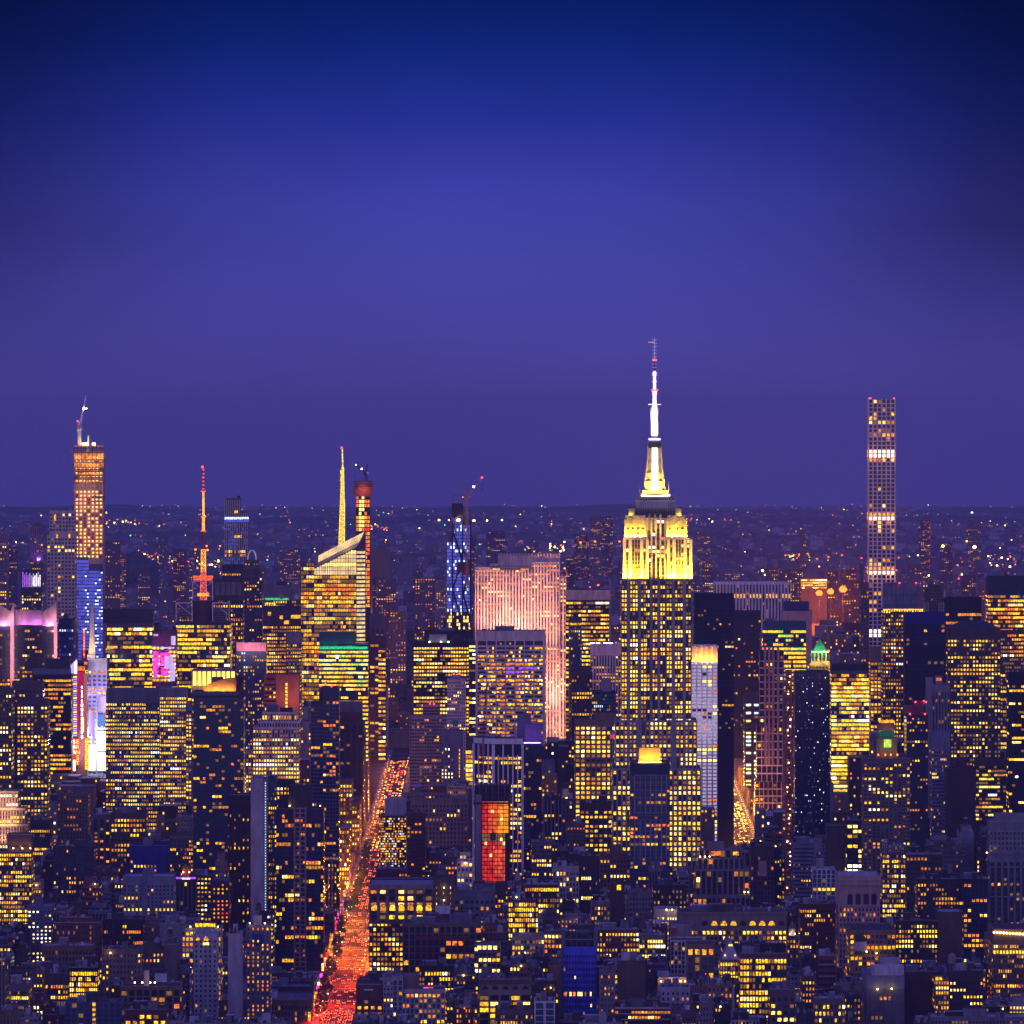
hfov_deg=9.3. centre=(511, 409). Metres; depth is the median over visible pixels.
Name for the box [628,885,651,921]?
apartment block
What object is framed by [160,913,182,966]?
apartment block
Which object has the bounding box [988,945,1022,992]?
windows
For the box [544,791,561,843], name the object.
dark block
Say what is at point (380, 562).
floodlit shed
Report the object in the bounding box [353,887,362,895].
street tree
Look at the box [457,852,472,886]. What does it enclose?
loft building
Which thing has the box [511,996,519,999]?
window
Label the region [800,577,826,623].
yellow block
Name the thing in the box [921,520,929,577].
apartment block
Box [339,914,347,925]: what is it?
street tree
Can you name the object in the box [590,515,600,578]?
apartment block
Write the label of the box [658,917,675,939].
windows
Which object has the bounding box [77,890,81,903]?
apartment block
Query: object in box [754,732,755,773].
windows
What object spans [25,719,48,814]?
windows
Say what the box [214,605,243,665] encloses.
windows
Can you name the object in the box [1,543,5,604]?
windows
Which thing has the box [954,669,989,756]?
windows
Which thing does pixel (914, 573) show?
apartment block
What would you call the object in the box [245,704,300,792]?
wedding cake building
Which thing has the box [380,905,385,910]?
arched window
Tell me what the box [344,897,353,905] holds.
street tree
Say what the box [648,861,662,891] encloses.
apartment block
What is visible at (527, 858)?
office building
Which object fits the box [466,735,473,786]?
lowrise block
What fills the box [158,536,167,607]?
apartment block
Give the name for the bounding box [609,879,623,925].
blank wall block
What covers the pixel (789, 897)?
brick building
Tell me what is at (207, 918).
brick building
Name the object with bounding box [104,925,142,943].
windows
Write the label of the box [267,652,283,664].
windows
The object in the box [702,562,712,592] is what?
apartment block
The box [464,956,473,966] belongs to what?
apartment block
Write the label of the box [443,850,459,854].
apartment block
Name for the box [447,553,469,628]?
windows
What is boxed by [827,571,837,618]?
apartment block
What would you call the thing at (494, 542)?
apartment block
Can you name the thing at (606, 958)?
brick building
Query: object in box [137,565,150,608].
apartment block
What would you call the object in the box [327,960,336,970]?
street tree
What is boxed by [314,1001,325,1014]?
street tree
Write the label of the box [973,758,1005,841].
stone block
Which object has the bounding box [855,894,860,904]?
arched window
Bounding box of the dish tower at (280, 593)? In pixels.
[264,581,300,605]
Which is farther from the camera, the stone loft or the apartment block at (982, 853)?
the stone loft
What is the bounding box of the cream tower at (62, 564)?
[47,508,76,623]
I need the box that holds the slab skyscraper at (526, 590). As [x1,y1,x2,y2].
[475,541,565,742]
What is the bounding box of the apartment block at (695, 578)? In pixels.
[692,565,699,623]
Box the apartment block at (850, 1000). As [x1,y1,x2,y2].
[827,984,860,1023]
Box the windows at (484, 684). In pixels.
[478,667,542,733]
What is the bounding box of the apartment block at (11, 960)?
[0,947,13,975]
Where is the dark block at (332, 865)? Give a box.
[327,859,336,926]
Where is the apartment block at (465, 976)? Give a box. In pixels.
[456,962,475,992]
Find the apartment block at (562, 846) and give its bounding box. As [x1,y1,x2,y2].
[558,839,566,850]
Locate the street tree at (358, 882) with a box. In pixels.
[354,878,361,894]
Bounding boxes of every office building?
[0,926,18,965]
[6,921,26,941]
[66,898,75,904]
[88,901,111,918]
[177,963,191,1017]
[392,973,445,1023]
[524,817,530,846]
[524,845,530,874]
[534,990,555,1023]
[540,955,553,978]
[557,951,560,960]
[596,951,602,963]
[596,959,613,998]
[654,961,668,990]
[669,937,702,973]
[670,1004,698,1016]
[686,940,714,982]
[713,994,730,1023]
[721,936,734,950]
[768,836,779,905]
[791,836,813,899]
[803,817,813,837]
[880,898,881,922]
[920,960,944,974]
[944,963,951,974]
[975,841,978,871]
[982,996,1008,1012]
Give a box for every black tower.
[413,634,468,734]
[693,593,733,847]
[734,610,760,757]
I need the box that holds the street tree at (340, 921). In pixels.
[336,920,344,931]
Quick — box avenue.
[319,748,752,1023]
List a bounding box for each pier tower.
[571,666,591,761]
[590,642,620,716]
[713,581,790,631]
[754,644,783,810]
[925,675,949,815]
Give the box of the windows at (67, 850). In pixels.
[54,850,82,892]
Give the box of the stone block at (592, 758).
[575,712,615,820]
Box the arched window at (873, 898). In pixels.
[871,894,876,904]
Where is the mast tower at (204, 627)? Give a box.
[176,466,231,700]
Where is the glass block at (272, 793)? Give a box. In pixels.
[268,776,277,939]
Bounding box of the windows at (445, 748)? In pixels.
[442,748,459,777]
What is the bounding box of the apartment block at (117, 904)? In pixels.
[114,887,122,911]
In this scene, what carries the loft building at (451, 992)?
on the ground
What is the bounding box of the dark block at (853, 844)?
[845,814,860,870]
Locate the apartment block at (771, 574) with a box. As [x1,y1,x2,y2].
[766,568,777,580]
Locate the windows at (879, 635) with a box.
[867,450,880,636]
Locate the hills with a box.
[0,504,1023,556]
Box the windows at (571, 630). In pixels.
[569,630,581,712]
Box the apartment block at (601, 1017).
[579,1011,622,1023]
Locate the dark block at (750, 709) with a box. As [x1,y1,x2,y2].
[743,693,757,798]
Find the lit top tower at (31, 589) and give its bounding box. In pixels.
[21,569,42,609]
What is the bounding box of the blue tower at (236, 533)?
[222,496,248,578]
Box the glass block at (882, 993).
[861,957,904,1023]
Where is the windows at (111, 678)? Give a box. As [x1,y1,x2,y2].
[109,627,153,686]
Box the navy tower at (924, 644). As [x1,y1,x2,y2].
[903,612,945,739]
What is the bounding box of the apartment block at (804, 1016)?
[794,1004,813,1023]
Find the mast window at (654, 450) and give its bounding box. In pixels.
[652,448,656,490]
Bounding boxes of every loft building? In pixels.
[0,953,8,1009]
[0,1004,23,1023]
[9,974,31,1009]
[11,961,61,979]
[29,962,45,995]
[34,875,43,902]
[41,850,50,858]
[41,937,94,965]
[46,963,68,1004]
[53,839,95,900]
[54,902,71,920]
[61,955,101,997]
[68,901,81,914]
[69,958,99,997]
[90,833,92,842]
[96,865,118,881]
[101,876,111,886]
[102,941,143,997]
[120,970,182,1014]
[124,912,146,920]
[144,913,159,940]
[144,941,164,979]
[164,935,178,979]
[167,1010,185,1023]
[176,811,192,834]
[176,908,200,924]
[183,922,222,999]
[183,993,185,1014]
[184,1014,222,1023]
[191,869,214,921]
[192,989,313,1023]
[215,852,227,875]
[223,953,245,986]
[243,928,245,957]
[247,1014,290,1023]
[294,966,319,985]
[294,972,317,994]
[325,935,327,951]
[352,1012,385,1023]
[358,973,382,979]
[365,968,385,975]
[382,970,401,1018]
[394,967,400,972]
[402,914,481,972]
[444,848,459,886]
[446,987,463,1023]
[452,991,477,1023]
[457,846,465,851]
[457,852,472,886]
[473,880,494,886]
[474,941,500,972]
[474,967,505,1023]
[478,978,531,1023]
[480,911,492,919]
[495,904,507,922]
[495,1000,532,1023]
[508,893,537,939]
[510,956,529,977]
[512,932,543,958]
[517,885,524,896]
[525,878,558,915]
[530,959,539,975]
[537,910,545,932]
[543,908,559,932]
[544,921,560,956]
[547,838,557,850]
[549,957,560,1020]
[553,859,578,907]
[556,856,566,862]
[577,914,589,930]
[590,893,609,930]
[599,887,607,897]
[607,885,634,897]
[611,958,616,1002]
[624,887,628,920]
[638,914,653,931]
[639,926,664,959]
[654,906,676,945]
[670,1014,698,1023]
[677,903,786,945]
[680,1002,695,1023]
[687,977,700,996]
[690,993,699,1009]
[702,976,733,1014]
[715,948,721,965]
[731,1011,759,1023]
[734,903,751,906]
[740,842,748,858]
[750,834,766,843]
[760,902,779,906]
[762,827,794,853]
[768,980,794,1023]
[783,900,794,933]
[786,966,799,988]
[795,990,799,1006]
[810,838,825,862]
[812,990,844,1023]
[814,835,824,844]
[815,987,826,993]
[826,895,834,900]
[845,923,895,978]
[885,916,898,925]
[914,1015,927,1023]
[926,834,965,875]
[930,840,961,876]
[933,975,948,1012]
[956,824,973,871]
[963,958,987,997]
[966,953,986,962]
[974,963,986,997]
[983,993,1005,1001]
[1006,993,1023,1012]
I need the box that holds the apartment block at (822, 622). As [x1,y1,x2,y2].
[819,620,825,624]
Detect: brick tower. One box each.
[407,806,425,875]
[902,700,927,849]
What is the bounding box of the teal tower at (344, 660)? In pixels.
[319,631,368,820]
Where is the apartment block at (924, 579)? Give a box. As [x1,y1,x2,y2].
[922,573,927,608]
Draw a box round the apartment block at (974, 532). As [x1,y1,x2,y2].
[968,519,980,574]
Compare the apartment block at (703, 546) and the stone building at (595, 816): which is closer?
the stone building at (595, 816)
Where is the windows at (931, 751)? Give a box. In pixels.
[930,751,945,834]
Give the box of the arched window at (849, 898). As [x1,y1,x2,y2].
[847,894,852,904]
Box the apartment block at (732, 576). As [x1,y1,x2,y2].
[725,572,739,580]
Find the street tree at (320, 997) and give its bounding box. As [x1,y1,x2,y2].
[318,993,327,1010]
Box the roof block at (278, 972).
[272,966,293,981]
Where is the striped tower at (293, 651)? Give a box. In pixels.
[286,631,301,724]
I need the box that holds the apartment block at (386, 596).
[376,579,395,662]
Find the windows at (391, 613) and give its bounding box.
[391,613,404,682]
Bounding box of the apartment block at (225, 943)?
[223,932,227,955]
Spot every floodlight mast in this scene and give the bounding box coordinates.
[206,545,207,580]
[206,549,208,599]
[579,542,581,580]
[618,541,620,584]
[816,590,822,595]
[827,589,833,618]
[839,586,846,591]
[973,546,975,574]
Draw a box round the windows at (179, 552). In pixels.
[175,552,183,612]
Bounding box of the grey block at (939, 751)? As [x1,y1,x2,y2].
[930,730,949,838]
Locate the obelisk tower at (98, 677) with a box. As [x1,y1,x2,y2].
[87,602,108,775]
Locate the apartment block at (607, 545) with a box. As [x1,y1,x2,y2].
[602,517,612,578]
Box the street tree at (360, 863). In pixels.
[358,861,365,870]
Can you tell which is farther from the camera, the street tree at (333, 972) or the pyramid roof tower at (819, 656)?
the pyramid roof tower at (819, 656)
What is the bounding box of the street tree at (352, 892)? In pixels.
[350,888,357,899]
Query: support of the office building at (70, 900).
on the ground
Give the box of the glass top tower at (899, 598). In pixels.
[881,582,922,737]
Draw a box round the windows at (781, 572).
[781,572,800,600]
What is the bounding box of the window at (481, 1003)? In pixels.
[480,1002,487,1005]
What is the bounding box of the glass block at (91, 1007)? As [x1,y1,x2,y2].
[65,991,124,1023]
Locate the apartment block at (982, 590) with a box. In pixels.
[978,582,985,620]
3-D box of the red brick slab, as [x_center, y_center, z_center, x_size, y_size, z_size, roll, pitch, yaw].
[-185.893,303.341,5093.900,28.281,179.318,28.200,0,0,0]
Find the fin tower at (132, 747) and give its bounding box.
[106,687,160,828]
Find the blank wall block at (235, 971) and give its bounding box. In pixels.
[228,923,242,1018]
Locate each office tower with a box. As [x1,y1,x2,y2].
[32,658,72,780]
[103,609,153,686]
[263,606,300,673]
[371,609,384,635]
[475,626,544,744]
[566,578,610,738]
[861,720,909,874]
[986,576,1023,629]
[1000,630,1023,750]
[1006,672,1023,812]
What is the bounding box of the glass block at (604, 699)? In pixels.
[592,678,615,717]
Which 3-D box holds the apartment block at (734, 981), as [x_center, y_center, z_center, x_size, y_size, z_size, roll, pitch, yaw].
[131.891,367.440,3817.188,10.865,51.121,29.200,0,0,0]
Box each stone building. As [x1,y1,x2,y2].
[0,789,29,848]
[57,786,89,842]
[93,808,110,868]
[123,868,175,921]
[129,837,169,872]
[176,866,197,913]
[246,915,271,1018]
[402,793,467,851]
[433,875,453,907]
[447,779,465,794]
[454,883,495,919]
[531,833,550,880]
[562,788,575,843]
[567,815,584,850]
[580,795,610,867]
[599,844,628,889]
[749,838,774,906]
[905,844,941,911]
[986,813,1023,922]
[988,923,1023,998]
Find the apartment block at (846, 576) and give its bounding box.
[840,570,855,622]
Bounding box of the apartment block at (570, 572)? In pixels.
[566,557,574,588]
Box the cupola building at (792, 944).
[786,921,797,965]
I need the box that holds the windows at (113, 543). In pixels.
[106,543,118,651]
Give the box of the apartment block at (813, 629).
[812,624,818,635]
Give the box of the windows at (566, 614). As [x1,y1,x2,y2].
[566,614,608,689]
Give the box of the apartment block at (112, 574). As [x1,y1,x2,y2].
[105,541,120,657]
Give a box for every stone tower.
[0,687,13,788]
[0,832,33,924]
[12,680,49,831]
[387,684,398,727]
[447,673,465,779]
[835,871,881,971]
[859,557,868,663]
[880,837,905,922]
[946,621,999,766]
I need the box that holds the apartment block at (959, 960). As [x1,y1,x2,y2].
[937,958,983,969]
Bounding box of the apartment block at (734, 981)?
[721,973,738,1007]
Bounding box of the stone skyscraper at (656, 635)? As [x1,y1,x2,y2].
[611,338,700,873]
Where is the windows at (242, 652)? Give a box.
[237,652,264,748]
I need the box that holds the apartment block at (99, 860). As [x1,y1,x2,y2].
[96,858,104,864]
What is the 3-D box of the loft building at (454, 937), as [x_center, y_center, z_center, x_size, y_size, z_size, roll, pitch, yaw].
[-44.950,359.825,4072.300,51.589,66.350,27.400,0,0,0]
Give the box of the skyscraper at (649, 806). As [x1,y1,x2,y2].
[629,747,669,887]
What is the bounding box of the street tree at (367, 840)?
[365,839,371,848]
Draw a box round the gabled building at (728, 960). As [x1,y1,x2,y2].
[719,938,737,977]
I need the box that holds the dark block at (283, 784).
[278,779,294,806]
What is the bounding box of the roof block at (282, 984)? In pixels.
[272,977,311,990]
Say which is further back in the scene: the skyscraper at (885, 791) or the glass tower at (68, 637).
the glass tower at (68, 637)
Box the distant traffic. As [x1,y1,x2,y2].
[368,760,746,860]
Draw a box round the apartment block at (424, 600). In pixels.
[415,577,434,628]
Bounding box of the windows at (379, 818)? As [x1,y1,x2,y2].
[379,818,406,864]
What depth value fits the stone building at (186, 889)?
4349.96 m
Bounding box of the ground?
[0,507,1023,1014]
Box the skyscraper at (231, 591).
[213,579,243,676]
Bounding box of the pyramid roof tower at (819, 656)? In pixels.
[808,637,830,670]
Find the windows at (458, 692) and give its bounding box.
[448,692,464,768]
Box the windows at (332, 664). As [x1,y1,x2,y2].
[319,650,368,760]
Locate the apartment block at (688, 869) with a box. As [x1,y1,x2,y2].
[681,866,693,906]
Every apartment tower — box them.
[0,529,8,609]
[27,897,54,961]
[193,676,244,871]
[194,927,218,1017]
[409,703,446,792]
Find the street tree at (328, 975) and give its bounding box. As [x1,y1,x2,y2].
[323,970,332,983]
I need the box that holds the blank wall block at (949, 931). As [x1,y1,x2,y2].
[935,908,962,962]
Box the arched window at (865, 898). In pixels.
[863,894,868,904]
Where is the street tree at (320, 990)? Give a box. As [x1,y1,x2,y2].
[317,985,326,998]
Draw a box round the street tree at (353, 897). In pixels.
[350,894,358,909]
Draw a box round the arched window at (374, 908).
[371,905,376,910]
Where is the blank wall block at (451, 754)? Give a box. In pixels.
[441,729,462,792]
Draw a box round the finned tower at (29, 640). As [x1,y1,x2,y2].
[0,602,58,788]
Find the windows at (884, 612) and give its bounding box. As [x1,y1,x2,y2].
[881,612,902,736]
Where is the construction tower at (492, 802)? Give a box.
[473,782,511,881]
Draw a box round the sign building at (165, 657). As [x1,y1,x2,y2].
[152,626,177,686]
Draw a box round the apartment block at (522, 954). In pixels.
[514,951,530,959]
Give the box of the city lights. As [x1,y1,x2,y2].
[14,504,1022,618]
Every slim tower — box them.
[30,523,44,610]
[869,647,880,730]
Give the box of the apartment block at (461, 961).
[453,958,466,987]
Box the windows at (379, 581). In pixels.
[377,581,394,657]
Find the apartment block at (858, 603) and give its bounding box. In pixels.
[858,584,858,622]
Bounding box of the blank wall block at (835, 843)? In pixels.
[825,823,844,870]
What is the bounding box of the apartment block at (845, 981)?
[839,975,860,994]
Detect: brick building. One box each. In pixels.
[15,942,30,965]
[30,991,46,1023]
[31,814,52,863]
[34,858,44,878]
[42,853,52,894]
[42,1001,58,1023]
[43,891,64,902]
[48,893,63,908]
[53,914,102,961]
[57,1005,64,1023]
[82,876,100,914]
[102,912,144,946]
[110,876,122,911]
[111,808,147,879]
[111,977,124,997]
[124,1000,168,1023]
[143,973,182,981]
[151,834,169,842]
[170,829,192,876]
[179,916,192,924]
[188,1013,223,1018]
[204,908,211,921]
[212,873,230,933]
[248,1013,288,1023]
[258,911,275,965]
[325,867,328,908]
[340,823,350,887]
[356,980,382,1017]
[367,968,402,975]
[368,1014,392,1023]
[374,876,432,877]
[376,862,407,875]
[392,1014,420,1023]
[419,957,453,989]
[425,905,475,919]
[429,849,444,875]
[452,1008,473,1023]
[455,958,471,966]
[456,997,470,1023]
[482,913,507,960]
[495,881,508,907]
[500,957,509,977]
[507,940,511,960]
[510,868,515,881]
[513,879,524,889]
[523,871,530,881]
[530,968,544,979]
[531,973,558,1023]
[551,851,567,879]
[558,1011,584,1023]
[559,899,578,914]
[568,846,593,862]
[579,848,599,917]
[596,919,638,957]
[602,954,616,961]
[608,955,654,993]
[614,998,670,1023]
[617,951,644,1002]
[629,917,638,926]
[644,919,667,955]
[645,989,659,1002]
[652,878,685,913]
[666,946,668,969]
[670,870,676,881]
[698,969,709,992]
[734,1008,767,1023]
[735,937,752,953]
[738,942,786,1023]
[745,854,748,866]
[749,935,764,946]
[780,895,802,906]
[787,959,799,969]
[790,983,799,996]
[793,906,797,933]
[798,897,834,968]
[800,965,815,1008]
[816,948,835,991]
[845,1010,858,1023]
[893,912,937,965]
[903,960,919,966]
[904,963,934,1023]
[910,841,917,845]
[915,873,960,916]
[941,864,956,875]
[947,962,982,1009]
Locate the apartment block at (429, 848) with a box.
[426,846,448,868]
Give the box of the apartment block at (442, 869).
[436,864,447,874]
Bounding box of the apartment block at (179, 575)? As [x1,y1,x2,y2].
[173,549,185,614]
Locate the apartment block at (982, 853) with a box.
[979,830,986,877]
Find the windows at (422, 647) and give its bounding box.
[422,647,457,705]
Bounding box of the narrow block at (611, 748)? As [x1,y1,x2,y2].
[610,732,613,800]
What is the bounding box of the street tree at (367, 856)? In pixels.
[362,852,369,860]
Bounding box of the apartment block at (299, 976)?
[292,969,314,1004]
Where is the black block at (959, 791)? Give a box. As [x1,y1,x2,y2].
[945,759,974,871]
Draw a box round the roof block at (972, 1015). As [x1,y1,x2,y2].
[928,1006,1023,1023]
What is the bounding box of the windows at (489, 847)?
[482,846,504,880]
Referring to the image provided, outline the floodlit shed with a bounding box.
[371,549,389,612]
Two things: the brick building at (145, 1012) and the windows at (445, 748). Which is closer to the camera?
the brick building at (145, 1012)
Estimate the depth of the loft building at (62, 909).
4017.86 m
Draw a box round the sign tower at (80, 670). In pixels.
[71,629,88,776]
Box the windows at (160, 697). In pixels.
[160,697,180,814]
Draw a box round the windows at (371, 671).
[370,645,373,749]
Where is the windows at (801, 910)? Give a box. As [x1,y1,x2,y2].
[801,910,831,957]
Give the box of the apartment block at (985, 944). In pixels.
[984,931,987,961]
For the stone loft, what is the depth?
5560.00 m
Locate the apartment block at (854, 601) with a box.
[850,580,858,622]
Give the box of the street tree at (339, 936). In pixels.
[333,933,344,943]
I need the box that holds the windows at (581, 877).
[581,877,590,899]
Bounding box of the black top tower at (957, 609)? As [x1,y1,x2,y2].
[943,597,980,626]
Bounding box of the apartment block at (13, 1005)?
[0,1003,24,1012]
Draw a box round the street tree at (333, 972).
[324,967,334,977]
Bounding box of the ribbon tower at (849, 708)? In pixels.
[830,657,868,791]
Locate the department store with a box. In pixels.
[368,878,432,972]
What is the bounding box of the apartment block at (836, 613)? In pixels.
[829,609,841,625]
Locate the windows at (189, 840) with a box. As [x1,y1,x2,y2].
[171,840,191,874]
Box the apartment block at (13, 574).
[9,547,17,611]
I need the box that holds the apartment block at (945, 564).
[939,542,951,596]
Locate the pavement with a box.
[311,750,753,1023]
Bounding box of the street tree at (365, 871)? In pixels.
[358,866,367,874]
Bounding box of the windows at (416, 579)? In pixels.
[416,579,433,620]
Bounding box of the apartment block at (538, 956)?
[532,947,551,967]
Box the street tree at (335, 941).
[331,939,340,949]
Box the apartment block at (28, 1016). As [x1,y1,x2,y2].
[20,1007,41,1023]
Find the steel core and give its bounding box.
[923,585,943,611]
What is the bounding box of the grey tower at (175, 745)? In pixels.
[159,687,190,814]
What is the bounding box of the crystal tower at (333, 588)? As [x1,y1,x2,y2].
[301,447,365,705]
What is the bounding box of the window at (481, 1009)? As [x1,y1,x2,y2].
[480,1008,487,1011]
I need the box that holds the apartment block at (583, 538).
[574,533,588,584]
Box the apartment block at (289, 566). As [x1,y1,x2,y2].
[280,549,299,583]
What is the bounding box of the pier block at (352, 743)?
[340,701,364,836]
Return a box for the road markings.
[322,753,739,1023]
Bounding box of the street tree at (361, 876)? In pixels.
[357,871,364,880]
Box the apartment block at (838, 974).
[836,971,842,983]
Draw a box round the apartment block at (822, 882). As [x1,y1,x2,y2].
[811,858,835,900]
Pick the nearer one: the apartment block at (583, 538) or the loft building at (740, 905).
the loft building at (740, 905)
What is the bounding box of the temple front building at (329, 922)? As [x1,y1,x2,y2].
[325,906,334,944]
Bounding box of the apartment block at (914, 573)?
[907,565,923,608]
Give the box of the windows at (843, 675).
[830,674,868,791]
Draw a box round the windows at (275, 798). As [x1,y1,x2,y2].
[269,798,277,926]
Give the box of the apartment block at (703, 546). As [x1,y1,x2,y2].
[697,531,709,579]
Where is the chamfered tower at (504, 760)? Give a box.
[472,734,523,881]
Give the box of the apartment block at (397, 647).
[390,611,405,691]
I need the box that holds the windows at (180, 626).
[179,620,230,700]
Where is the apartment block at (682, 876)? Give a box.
[677,867,688,906]
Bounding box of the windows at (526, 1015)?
[501,1015,531,1023]
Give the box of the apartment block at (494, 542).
[486,531,504,566]
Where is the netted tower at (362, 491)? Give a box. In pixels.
[353,481,372,708]
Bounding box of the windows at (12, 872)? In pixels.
[0,852,33,923]
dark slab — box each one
[228,793,250,929]
[370,636,386,762]
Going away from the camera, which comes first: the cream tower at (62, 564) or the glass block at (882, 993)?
the glass block at (882, 993)
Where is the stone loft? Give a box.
[340,778,360,850]
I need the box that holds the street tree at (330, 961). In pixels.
[326,956,334,968]
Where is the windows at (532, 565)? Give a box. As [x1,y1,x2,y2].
[476,565,564,740]
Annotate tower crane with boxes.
[77,395,86,445]
[354,464,368,480]
[462,477,482,589]
[479,684,486,785]
[895,569,923,601]
[943,570,964,598]
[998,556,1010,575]
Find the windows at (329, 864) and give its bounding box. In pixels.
[329,864,335,918]
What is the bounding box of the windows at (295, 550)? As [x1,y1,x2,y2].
[282,550,297,583]
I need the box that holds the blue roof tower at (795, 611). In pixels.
[781,601,811,669]
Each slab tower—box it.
[251,775,267,921]
[424,627,473,640]
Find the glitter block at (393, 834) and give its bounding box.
[379,797,406,865]
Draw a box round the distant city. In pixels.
[0,505,1023,747]
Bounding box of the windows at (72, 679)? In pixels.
[51,679,72,773]
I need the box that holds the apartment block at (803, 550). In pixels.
[800,530,805,576]
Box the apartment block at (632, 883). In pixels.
[624,881,639,888]
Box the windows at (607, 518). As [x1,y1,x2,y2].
[602,518,612,574]
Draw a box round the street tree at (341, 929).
[338,926,345,936]
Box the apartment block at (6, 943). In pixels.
[0,936,13,951]
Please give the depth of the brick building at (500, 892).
4404.12 m
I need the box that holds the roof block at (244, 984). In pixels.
[243,979,245,990]
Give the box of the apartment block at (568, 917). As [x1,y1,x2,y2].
[560,909,582,930]
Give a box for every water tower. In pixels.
[18,931,23,943]
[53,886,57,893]
[119,895,124,908]
[167,927,172,936]
[180,957,185,964]
[207,903,211,915]
[256,902,261,910]
[453,718,458,725]
[456,986,461,997]
[464,989,469,1002]
[490,832,495,845]
[497,924,502,938]
[515,873,520,885]
[567,892,571,899]
[652,954,657,962]
[671,925,676,939]
[798,999,803,1012]
[807,812,811,821]
[814,828,818,835]
[850,982,855,995]
[851,1003,856,1016]
[898,832,903,844]
[948,953,955,963]
[963,817,967,825]
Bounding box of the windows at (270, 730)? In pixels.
[247,730,299,789]
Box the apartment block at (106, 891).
[101,881,110,906]
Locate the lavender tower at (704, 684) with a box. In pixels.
[691,644,716,840]
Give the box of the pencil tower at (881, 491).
[867,398,895,647]
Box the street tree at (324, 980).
[320,978,329,989]
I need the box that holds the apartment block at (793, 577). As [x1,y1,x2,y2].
[780,570,801,600]
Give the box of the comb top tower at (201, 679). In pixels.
[191,669,234,813]
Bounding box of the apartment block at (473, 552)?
[471,537,475,592]
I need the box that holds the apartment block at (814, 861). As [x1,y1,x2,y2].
[812,855,825,865]
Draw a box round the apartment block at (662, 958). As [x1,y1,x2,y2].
[648,953,666,962]
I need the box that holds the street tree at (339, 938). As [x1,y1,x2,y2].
[333,936,342,947]
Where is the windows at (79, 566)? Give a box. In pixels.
[76,457,102,659]
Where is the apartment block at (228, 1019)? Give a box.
[221,1014,247,1023]
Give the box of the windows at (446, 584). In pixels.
[437,584,446,628]
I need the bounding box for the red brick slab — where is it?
[264,673,299,718]
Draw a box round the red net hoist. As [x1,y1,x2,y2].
[782,665,791,894]
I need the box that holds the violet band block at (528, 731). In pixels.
[517,713,541,844]
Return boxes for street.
[315,770,753,1001]
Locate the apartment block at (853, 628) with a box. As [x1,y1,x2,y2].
[841,623,858,635]
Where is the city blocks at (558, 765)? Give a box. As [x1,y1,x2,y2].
[50,615,1005,873]
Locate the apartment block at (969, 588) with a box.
[962,575,975,596]
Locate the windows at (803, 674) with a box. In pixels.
[797,674,827,831]
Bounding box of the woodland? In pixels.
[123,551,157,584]
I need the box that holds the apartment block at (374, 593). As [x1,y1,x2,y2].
[372,577,384,612]
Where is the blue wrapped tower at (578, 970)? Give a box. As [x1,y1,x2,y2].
[561,923,597,1016]
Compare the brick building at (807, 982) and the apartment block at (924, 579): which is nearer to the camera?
the brick building at (807, 982)
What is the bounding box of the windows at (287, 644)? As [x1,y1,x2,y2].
[287,644,301,708]
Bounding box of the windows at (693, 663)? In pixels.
[692,662,716,836]
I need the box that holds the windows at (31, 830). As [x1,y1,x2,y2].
[31,830,49,854]
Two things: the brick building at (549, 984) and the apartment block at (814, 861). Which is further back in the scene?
the apartment block at (814, 861)
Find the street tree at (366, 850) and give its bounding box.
[361,847,368,856]
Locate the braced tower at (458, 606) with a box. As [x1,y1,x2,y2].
[447,495,470,629]
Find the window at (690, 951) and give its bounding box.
[688,949,692,954]
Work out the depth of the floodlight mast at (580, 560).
13900.00 m
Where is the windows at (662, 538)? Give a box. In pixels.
[611,520,699,873]
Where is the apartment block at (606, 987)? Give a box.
[599,962,614,1017]
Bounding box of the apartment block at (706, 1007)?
[699,993,714,1023]
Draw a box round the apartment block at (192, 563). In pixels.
[189,547,195,607]
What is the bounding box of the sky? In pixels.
[0,0,1023,506]
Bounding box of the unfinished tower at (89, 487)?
[70,436,104,659]
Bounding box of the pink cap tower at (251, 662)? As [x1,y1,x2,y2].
[236,641,266,748]
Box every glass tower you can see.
[59,614,77,659]
[276,784,324,972]
[311,683,339,922]
[469,641,474,735]
[569,617,581,738]
[762,621,805,690]
[793,670,829,836]
[961,872,987,961]
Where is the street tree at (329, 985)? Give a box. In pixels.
[321,982,332,994]
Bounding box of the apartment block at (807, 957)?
[800,948,815,974]
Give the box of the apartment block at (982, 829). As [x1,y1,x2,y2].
[979,824,986,833]
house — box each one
[657,971,685,995]
[660,978,689,1006]
[693,841,749,905]
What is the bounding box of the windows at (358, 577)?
[301,576,364,698]
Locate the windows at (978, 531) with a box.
[968,531,980,573]
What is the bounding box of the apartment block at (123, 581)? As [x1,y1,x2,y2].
[121,554,126,608]
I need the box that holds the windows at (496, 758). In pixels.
[495,757,520,873]
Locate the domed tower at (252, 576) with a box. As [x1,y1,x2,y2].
[241,550,262,640]
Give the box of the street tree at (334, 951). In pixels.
[331,946,342,959]
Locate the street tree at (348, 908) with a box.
[344,899,352,915]
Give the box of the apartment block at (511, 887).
[505,881,516,903]
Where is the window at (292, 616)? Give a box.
[291,615,300,618]
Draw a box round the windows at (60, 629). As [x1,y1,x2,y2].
[60,629,74,655]
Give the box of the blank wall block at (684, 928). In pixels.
[669,921,691,936]
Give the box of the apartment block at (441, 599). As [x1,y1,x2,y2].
[436,580,446,629]
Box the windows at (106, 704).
[106,704,158,828]
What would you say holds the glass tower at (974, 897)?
on the ground
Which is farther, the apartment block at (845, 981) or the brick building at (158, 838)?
the brick building at (158, 838)
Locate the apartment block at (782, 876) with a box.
[780,848,784,898]

